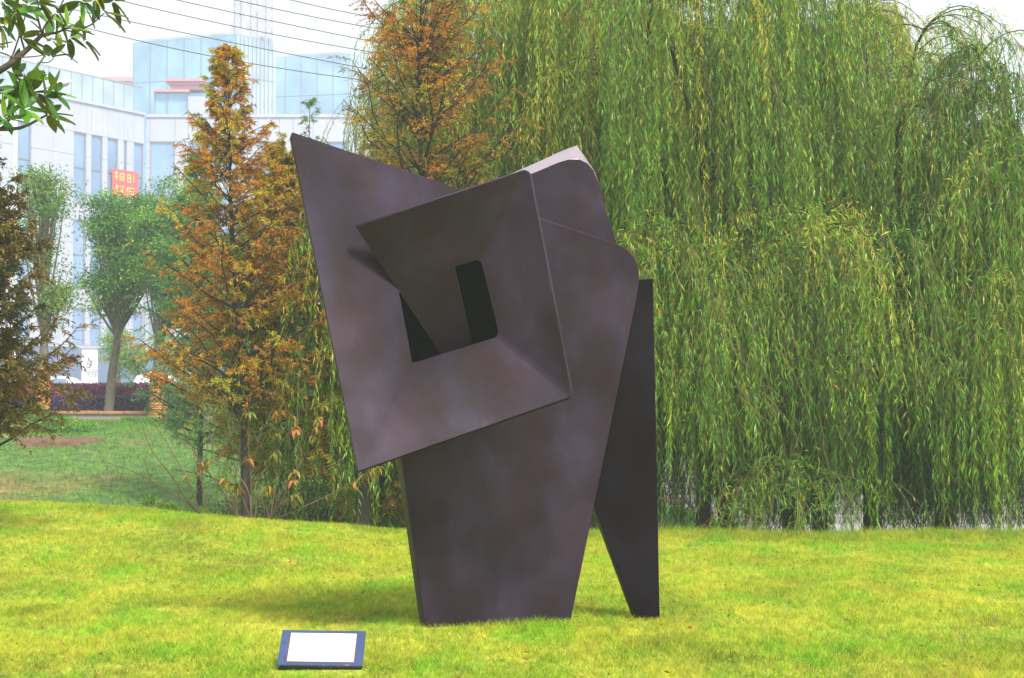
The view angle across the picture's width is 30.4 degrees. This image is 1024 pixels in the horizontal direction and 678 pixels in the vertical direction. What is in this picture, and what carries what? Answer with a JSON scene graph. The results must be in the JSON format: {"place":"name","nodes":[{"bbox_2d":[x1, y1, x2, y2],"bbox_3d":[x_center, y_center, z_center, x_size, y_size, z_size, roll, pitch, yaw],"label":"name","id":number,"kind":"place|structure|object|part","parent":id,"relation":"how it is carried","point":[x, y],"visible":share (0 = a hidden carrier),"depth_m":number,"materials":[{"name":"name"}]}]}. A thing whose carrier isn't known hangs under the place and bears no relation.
{"place":"outdoors","nodes":[
{"label":"outdoors","id":0,"kind":"place"},
{"bbox_2d":[102,77,134,85],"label":"house","id":1,"kind":"structure","parent":0,"point":[129,80],"depth_m":275.82,"materials":[{"name":"stone"}]},
{"bbox_2d":[0,3,369,80],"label":"power cable","id":2,"kind":"object","parent":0,"point":[209,55],"visible":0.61,"depth_m":67.06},
{"bbox_2d":[34,1,368,69],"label":"power cable","id":3,"kind":"object","parent":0,"point":[225,41],"visible":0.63,"depth_m":67.35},
{"bbox_2d":[133,32,276,368],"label":"glass tower","id":4,"kind":"structure","parent":0,"point":[154,66],"depth_m":248.97,"materials":[{"name":"blue glass"}]},
{"bbox_2d":[230,0,244,32],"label":"lattice mast","id":5,"kind":"object","parent":4,"relation":"on","point":[241,5],"visible":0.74,"depth_m":248.67,"materials":[{"name":"grey metal"}]},
{"bbox_2d":[246,0,260,35],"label":"lattice mast","id":6,"kind":"object","parent":4,"relation":"on","point":[258,14],"visible":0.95,"depth_m":248.65,"materials":[{"name":"grey metal"}]},
{"bbox_2d":[261,0,272,46],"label":"lattice mast","id":7,"kind":"object","parent":4,"relation":"on","point":[262,20],"visible":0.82,"depth_m":248.73,"materials":[{"name":"grey metal"}]},
{"bbox_2d":[122,1,370,51],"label":"power cable","id":8,"kind":"object","parent":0,"point":[243,28],"visible":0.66,"depth_m":67.54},
{"bbox_2d":[177,0,363,39],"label":"power cable","id":9,"kind":"object","parent":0,"point":[267,19],"visible":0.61,"depth_m":67.75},
{"bbox_2d":[236,0,376,28],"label":"power cable","id":10,"kind":"object","parent":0,"point":[303,14],"visible":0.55,"depth_m":68.10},
{"bbox_2d":[275,52,377,113],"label":"glass tower","id":11,"kind":"structure","parent":0,"point":[294,89],"depth_m":275.80,"materials":[{"name":"blue glass"}]},
{"bbox_2d":[291,0,374,17],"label":"power cable","id":12,"kind":"object","parent":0,"point":[327,8],"visible":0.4,"depth_m":68.36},
{"bbox_2d":[0,498,1023,677],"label":"lawn grass","id":13,"kind":"structure","parent":0,"point":[879,543],"depth_m":14.71,"materials":[{"name":"green plant"}]},
{"bbox_2d":[0,417,1023,677],"bbox_3d":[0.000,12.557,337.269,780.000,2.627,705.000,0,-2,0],"label":"ground","id":14,"kind":"structure","parent":0,"point":[6,462],"depth_m":18.04,"materials":[{"name":"green plant"}]},
{"bbox_2d":[2,403,57,423],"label":"shrub","id":15,"kind":"object","parent":14,"relation":"on","point":[32,417],"visible":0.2,"depth_m":50.20,"materials":[{"name":"green plant"}]},
{"bbox_2d":[0,135,99,454],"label":"bald cypress tree","id":16,"kind":"object","parent":14,"relation":"on","point":[13,369],"visible":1,"depth_m":19.53,"materials":[{"name":"brown plant"}]},
{"bbox_2d":[2,161,106,421],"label":"camphor tree","id":17,"kind":"object","parent":14,"relation":"on","point":[46,211],"visible":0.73,"depth_m":50.91,"materials":[{"name":"green plant"}]},
{"bbox_2d":[20,415,100,432],"bbox_3d":[-11.136,2.114,46.449,2.046,0.524,1.285,0,-2,0],"label":"shrub","id":18,"kind":"object","parent":14,"relation":"on","point":[74,425],"visible":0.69,"depth_m":46.15,"materials":[{"name":"green plant"}]},
{"bbox_2d":[13,437,108,446],"bbox_3d":[-10.641,2.441,44.143,2.967,0.294,2.400,0,-2,0],"label":"soil bed","id":19,"kind":"object","parent":14,"relation":"on","point":[47,442],"visible":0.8,"depth_m":43.34,"materials":[{"name":"brown soil"}]},
{"bbox_2d":[0,0,130,134],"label":"magnolia tree","id":20,"kind":"object","parent":14,"relation":"on","point":[25,88],"visible":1,"depth_m":9.05,"materials":[{"name":"green plant"}]},
{"bbox_2d":[0,55,145,382],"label":"office building","id":21,"kind":"structure","parent":14,"relation":"on","point":[99,141],"depth_m":167.22,"materials":[{"name":"white concrete"}]},
{"bbox_2d":[17,311,28,341],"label":"window","id":22,"kind":"structure","parent":21,"relation":"in","point":[23,333],"depth_m":161.02,"materials":[{"name":"blue glass"}]},
{"bbox_2d":[17,213,29,283],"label":"window","id":23,"kind":"structure","parent":21,"relation":"in","point":[26,273],"depth_m":161.09,"materials":[{"name":"blue glass"}]},
{"bbox_2d":[17,121,30,192],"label":"window","id":24,"kind":"structure","parent":21,"relation":"in","point":[24,135],"depth_m":161.25,"materials":[{"name":"blue glass"}]},
{"bbox_2d":[72,308,83,344],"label":"window","id":25,"kind":"structure","parent":21,"relation":"in","point":[77,318],"depth_m":166.82,"materials":[{"name":"blue glass"}]},
{"bbox_2d":[73,219,84,288],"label":"window","id":26,"kind":"structure","parent":21,"relation":"in","point":[78,258],"depth_m":167.02,"materials":[{"name":"blue glass"}]},
{"bbox_2d":[73,132,85,202],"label":"window","id":27,"kind":"structure","parent":21,"relation":"in","point":[79,154],"depth_m":167.31,"materials":[{"name":"blue glass"}]},
{"bbox_2d":[88,309,100,345],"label":"window","id":28,"kind":"structure","parent":21,"relation":"in","point":[93,334],"depth_m":168.70,"materials":[{"name":"blue glass"}]},
{"bbox_2d":[90,234,99,289],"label":"window","id":29,"kind":"structure","parent":21,"relation":"in","point":[91,234],"depth_m":168.70,"materials":[{"name":"blue glass"}]},
{"bbox_2d":[90,135,101,203],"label":"window","id":30,"kind":"structure","parent":21,"relation":"in","point":[96,141],"depth_m":169.24,"materials":[{"name":"blue glass"}]},
{"bbox_2d":[106,317,113,344],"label":"window","id":31,"kind":"structure","parent":21,"relation":"in","point":[107,320],"depth_m":170.19,"materials":[{"name":"blue glass"}]},
{"bbox_2d":[107,138,117,204],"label":"window","id":32,"kind":"structure","parent":21,"relation":"in","point":[112,143],"depth_m":170.98,"materials":[{"name":"blue glass"}]},
{"bbox_2d":[123,141,125,206],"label":"window","id":33,"kind":"structure","parent":21,"relation":"in","point":[124,141],"depth_m":172.58,"materials":[{"name":"blue glass"}]},
{"bbox_2d":[112,168,137,197],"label":"hanging banner","id":34,"kind":"object","parent":21,"relation":"attached to","point":[128,180],"visible":0.84,"depth_m":172.12,"materials":[{"name":"red fabric"}]},
{"bbox_2d":[133,312,141,347],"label":"window","id":35,"kind":"structure","parent":21,"relation":"in","point":[138,322],"depth_m":173.80,"materials":[{"name":"blue glass"}]},
{"bbox_2d":[133,142,142,203],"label":"window","id":36,"kind":"structure","parent":21,"relation":"in","point":[138,148],"depth_m":174.35,"materials":[{"name":"blue glass"}]},
{"bbox_2d":[69,184,175,410],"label":"camphor tree","id":37,"kind":"object","parent":14,"relation":"on","point":[105,220],"visible":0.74,"depth_m":54.44,"materials":[{"name":"green plant"}]},
{"bbox_2d":[115,414,165,422],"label":"shrub","id":38,"kind":"object","parent":14,"relation":"on","point":[136,419],"visible":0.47,"depth_m":51.28,"materials":[{"name":"green plant"}]},
{"bbox_2d":[140,493,184,512],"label":"shrub","id":39,"kind":"object","parent":14,"relation":"on","point":[149,502],"visible":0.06,"depth_m":24.40,"materials":[{"name":"green plant"}]},
{"bbox_2d":[8,394,335,410],"bbox_3d":[-10.758,1.958,55.656,13.678,0.687,1.237,0,-2,0],"label":"hedge","id":40,"kind":"object","parent":14,"relation":"on","point":[123,403],"visible":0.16,"depth_m":55.16,"materials":[{"name":"plant"}]},
{"bbox_2d":[25,381,318,396],"bbox_3d":[-10.758,1.812,57.262,13.678,1.085,1.436,0,-2,0],"label":"hedge","id":41,"kind":"object","parent":14,"relation":"on","point":[96,389],"visible":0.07,"depth_m":56.69,"materials":[{"name":"plant"}]},
{"bbox_2d":[111,168,233,418],"bbox_3d":[-9.537,-1.175,52.891,3.424,7.434,2.913,0,-2,0],"label":"camphor tree","id":42,"kind":"object","parent":14,"relation":"on","point":[143,230],"visible":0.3,"depth_m":52.65,"materials":[{"name":"green plant"}]},
{"bbox_2d":[158,366,198,419],"bbox_3d":[-8.768,1.483,49.967,1.322,1.729,1.463,0,-2,0],"label":"shrub","id":43,"kind":"object","parent":14,"relation":"on","point":[170,400],"visible":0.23,"depth_m":49.91,"materials":[{"name":"green plant"}]},
{"bbox_2d":[95,375,275,518],"bbox_3d":[-3.937,1.300,22.854,2.181,1.832,0.447,0,-2,0],"label":"bare shrub","id":44,"kind":"object","parent":14,"relation":"on","point":[235,512],"visible":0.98,"depth_m":22.85,"materials":[{"name":"brown plant"}]},
{"bbox_2d":[114,151,268,505],"bbox_3d":[-6.126,-0.217,36.226,3.048,6.849,3.556,2,-3,-42],"label":"bald cypress tree","id":45,"kind":"object","parent":14,"relation":"on","point":[164,337],"visible":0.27,"depth_m":35.93,"materials":[{"name":"orange plant"}]},
{"bbox_2d":[53,411,333,419],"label":"planter wall","id":46,"kind":"structure","parent":14,"relation":"on","point":[97,415],"depth_m":53.95,"materials":[{"name":"stone"}]},
{"bbox_2d":[165,212,256,375],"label":"camphor tree","id":47,"kind":"object","parent":14,"relation":"on","point":[186,341],"visible":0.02,"depth_m":55.76,"materials":[{"name":"green plant"}]},
{"bbox_2d":[200,503,221,514],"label":"shrub","id":48,"kind":"object","parent":14,"relation":"on","point":[212,511],"visible":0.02,"depth_m":24.51,"materials":[{"name":"green plant"}]},
{"bbox_2d":[162,202,299,511],"bbox_3d":[-4.846,0.323,33.784,2.810,5.808,2.568,0,-2,0],"label":"bald cypress tree","id":49,"kind":"object","parent":14,"relation":"on","point":[192,417],"visible":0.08,"depth_m":33.82,"materials":[{"name":"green plant"}]},
{"bbox_2d":[120,42,343,517],"bbox_3d":[-3.400,-0.630,24.668,3.162,6.516,3.112,0,-2,0],"label":"bald cypress tree","id":50,"kind":"object","parent":14,"relation":"on","point":[223,76],"visible":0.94,"depth_m":24.50,"materials":[{"name":"orange plant"}]},
{"bbox_2d":[218,482,304,520],"bbox_3d":[-4.070,2.932,30.914,1.906,1.353,1.147,0,-2,0],"label":"bush","id":51,"kind":"object","parent":14,"relation":"on","point":[259,512],"visible":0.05,"depth_m":30.88,"materials":[{"name":"green plant"}]},
{"bbox_2d":[145,114,389,359],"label":"office wing","id":52,"kind":"structure","parent":14,"relation":"on","point":[164,132],"depth_m":175.35,"materials":[{"name":"white concrete"}]},
{"bbox_2d":[149,292,173,338],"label":"window","id":53,"kind":"structure","parent":52,"relation":"in","point":[150,327],"depth_m":174.91,"materials":[{"name":"blue glass"}]},
{"bbox_2d":[150,142,174,207],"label":"window","id":54,"kind":"structure","parent":52,"relation":"in","point":[160,152],"depth_m":175.42,"materials":[{"name":"blue glass"}]},
{"bbox_2d":[153,78,217,113],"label":"rooftop pavilion","id":55,"kind":"structure","parent":52,"relation":"on","point":[183,95],"depth_m":194.80,"materials":[{"name":"blue glass"}]},
{"bbox_2d":[188,142,209,224],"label":"window","id":56,"kind":"structure","parent":52,"relation":"in","point":[189,143],"depth_m":175.51,"materials":[{"name":"blue glass"}]},
{"bbox_2d":[223,143,243,244],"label":"window","id":57,"kind":"structure","parent":52,"relation":"in","point":[233,166],"depth_m":175.34,"materials":[{"name":"blue glass"}]},
{"bbox_2d":[258,142,276,240],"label":"window","id":58,"kind":"structure","parent":52,"relation":"in","point":[260,149],"depth_m":175.47,"materials":[{"name":"blue glass"}]},
{"bbox_2d":[328,142,347,150],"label":"window","id":59,"kind":"structure","parent":52,"relation":"in","point":[337,144],"depth_m":175.51,"materials":[{"name":"blue glass"}]},
{"bbox_2d":[186,131,355,520],"bbox_3d":[-3.028,0.066,25.680,2.958,5.795,2.952,0,-2,0],"label":"bald cypress tree","id":60,"kind":"object","parent":14,"relation":"on","point":[279,160],"visible":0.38,"depth_m":25.29,"materials":[{"name":"orange plant"}]},
{"bbox_2d":[182,383,385,520],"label":"peach sapling","id":61,"kind":"object","parent":14,"relation":"on","point":[205,466],"visible":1,"depth_m":22.63,"materials":[{"name":"green plant"}]},
{"bbox_2d":[281,97,323,453],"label":"bald cypress tree","id":62,"kind":"object","parent":14,"relation":"on","point":[313,101],"visible":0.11,"depth_m":42.17,"materials":[{"name":"green plant"}]},
{"bbox_2d":[176,163,459,525],"bbox_3d":[-2.085,0.278,25.255,4.670,5.328,5.205,0,-2,0],"label":"willow tree","id":63,"kind":"object","parent":14,"relation":"on","point":[362,507],"visible":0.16,"depth_m":24.70,"materials":[{"name":"green plant"}]},
{"bbox_2d":[277,630,365,669],"bbox_3d":[-1.151,1.893,11.415,0.516,0.224,0.342,0,-2,0],"label":"information plaque","id":64,"kind":"object","parent":14,"relation":"on","point":[304,649],"visible":0.99,"depth_m":11.38,"materials":[{"name":"white metal"}]},
{"bbox_2d":[274,462,372,524],"bbox_3d":[-2.995,2.556,28.954,1.864,1.974,1.185,0,-2,0],"label":"bush","id":65,"kind":"object","parent":14,"relation":"on","point":[316,513],"visible":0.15,"depth_m":28.84,"materials":[{"name":"green plant"}]},
{"bbox_2d":[305,447,402,527],"bbox_3d":[-2.288,2.315,30.434,2.291,2.505,1.431,0,-2,0],"label":"bush","id":66,"kind":"object","parent":14,"relation":"on","point":[345,492],"visible":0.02,"depth_m":30.32,"materials":[{"name":"green plant"}]},
{"bbox_2d":[304,157,405,527],"bbox_3d":[-1.752,0.353,26.523,2.739,5.800,2.296,1,-2,-34],"label":"willow tree","id":67,"kind":"object","parent":14,"relation":"on","point":[392,500],"visible":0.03,"depth_m":26.37,"materials":[{"name":"green plant"}]},
{"bbox_2d":[370,493,405,528],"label":"bush","id":68,"kind":"object","parent":14,"relation":"on","point":[384,522],"visible":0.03,"depth_m":27.87,"materials":[{"name":"green plant"}]},
{"bbox_2d":[268,0,543,331],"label":"bald cypress tree","id":69,"kind":"object","parent":14,"relation":"on","point":[414,43],"visible":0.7,"depth_m":24.27,"materials":[{"name":"orange plant"}]},
{"bbox_2d":[290,132,659,627],"bbox_3d":[-0.228,0.287,13.519,2.623,3.590,1.637,0,-2,0],"label":"abstract sculpture","id":70,"kind":"object","parent":14,"relation":"on","point":[492,342],"visible":0.93,"depth_m":13.36,"materials":[{"name":"brown metal"}]},
{"bbox_2d":[297,0,725,530],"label":"willow tree","id":71,"kind":"object","parent":14,"relation":"on","point":[472,119],"visible":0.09,"depth_m":26.62,"materials":[{"name":"green plant"}]},
{"bbox_2d":[362,0,714,531],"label":"willow tree","id":72,"kind":"object","parent":14,"relation":"on","point":[461,11],"visible":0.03,"depth_m":29.14,"materials":[{"name":"green plant"}]},
{"bbox_2d":[379,0,849,530],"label":"willow tree","id":73,"kind":"object","parent":14,"relation":"on","point":[541,26],"visible":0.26,"depth_m":25.57,"materials":[{"name":"green plant"}]},
{"bbox_2d":[516,0,920,529],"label":"willow tree","id":74,"kind":"object","parent":14,"relation":"on","point":[793,181],"visible":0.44,"depth_m":24.69,"materials":[{"name":"green plant"}]},
{"bbox_2d":[609,200,952,530],"bbox_3d":[2.401,0.539,25.890,5.622,5.084,6.194,2,-2,-40],"label":"willow tree","id":75,"kind":"object","parent":14,"relation":"on","point":[703,281],"visible":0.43,"depth_m":23.93,"materials":[{"name":"green plant"}]},
{"bbox_2d":[663,0,1010,532],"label":"willow tree","id":76,"kind":"object","parent":14,"relation":"on","point":[876,123],"depth_m":31.80,"materials":[{"name":"green plant"}]},
{"bbox_2d":[654,192,1023,536],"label":"willow tree","id":77,"kind":"object","parent":14,"relation":"on","point":[819,510],"visible":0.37,"depth_m":23.82,"materials":[{"name":"green plant"}]},
{"bbox_2d":[657,0,1023,534],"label":"willow tree","id":78,"kind":"object","parent":14,"relation":"on","point":[904,57],"visible":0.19,"depth_m":25.60,"materials":[{"name":"green plant"}]},
{"bbox_2d":[657,429,1023,523],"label":"water","id":79,"kind":"structure","parent":14,"relation":"on","point":[838,517],"depth_m":37.33,"materials":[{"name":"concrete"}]},
{"bbox_2d":[689,124,1023,535],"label":"willow tree","id":80,"kind":"object","parent":14,"relation":"on","point":[992,315],"visible":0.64,"depth_m":23.94,"materials":[{"name":"green plant"}]},
{"bbox_2d":[821,19,1023,531],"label":"willow tree","id":81,"kind":"object","parent":14,"relation":"on","point":[959,106],"visible":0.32,"depth_m":24.93,"materials":[{"name":"green plant"}]},
{"bbox_2d":[0,0,1023,202],"label":"sky","id":82,"kind":"structure","parent":0,"point":[116,52],"materials":[{"name":"white"}]},
{"bbox_2d":[742,524,1023,533],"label":"path","id":83,"kind":"structure","parent":0,"point":[888,526],"depth_m":36.27,"materials":[{"name":"concrete"}]},
{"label":"plaza","id":84,"kind":"structure","parent":0,"visible":0},
{"bbox_2d":[11,79,71,357],"bbox_3d":[-15.540,-3.210,62.141,1.980,10.757,0.340,0,-2,0],"label":"street lamp","id":85,"kind":"object","parent":84,"relation":"on","point":[66,82],"visible":0.33,"depth_m":62.18,"materials":[{"name":"white metal"}]},
{"bbox_2d":[51,376,81,382],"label":"parked car","id":86,"kind":"object","parent":84,"relation":"on","point":[60,379],"visible":0.02,"depth_m":109.17,"materials":[{"name":"white paint"}]},
{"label":"window","id":87,"kind":"part","parent":86,"relation":"part of","materials":[{"name":"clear glass"}]},
{"bbox_2d":[79,347,98,383],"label":"sign pillar","id":88,"kind":"structure","parent":84,"relation":"on","point":[90,360],"depth_m":74.01,"materials":[{"name":"white paint"}]},
{"bbox_2d":[93,326,153,382],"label":"camphor tree","id":89,"kind":"object","parent":84,"relation":"on","point":[125,355],"visible":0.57,"depth_m":75.78,"materials":[{"name":"green plant"}]},
{"bbox_2d":[133,350,234,383],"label":"parked van","id":90,"kind":"object","parent":84,"relation":"on","point":[139,377],"visible":0.01,"depth_m":73.11,"materials":[{"name":"white paint"}]},
{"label":"window","id":91,"kind":"part","parent":90,"relation":"part of","materials":[{"name":"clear glass"}]}
]}

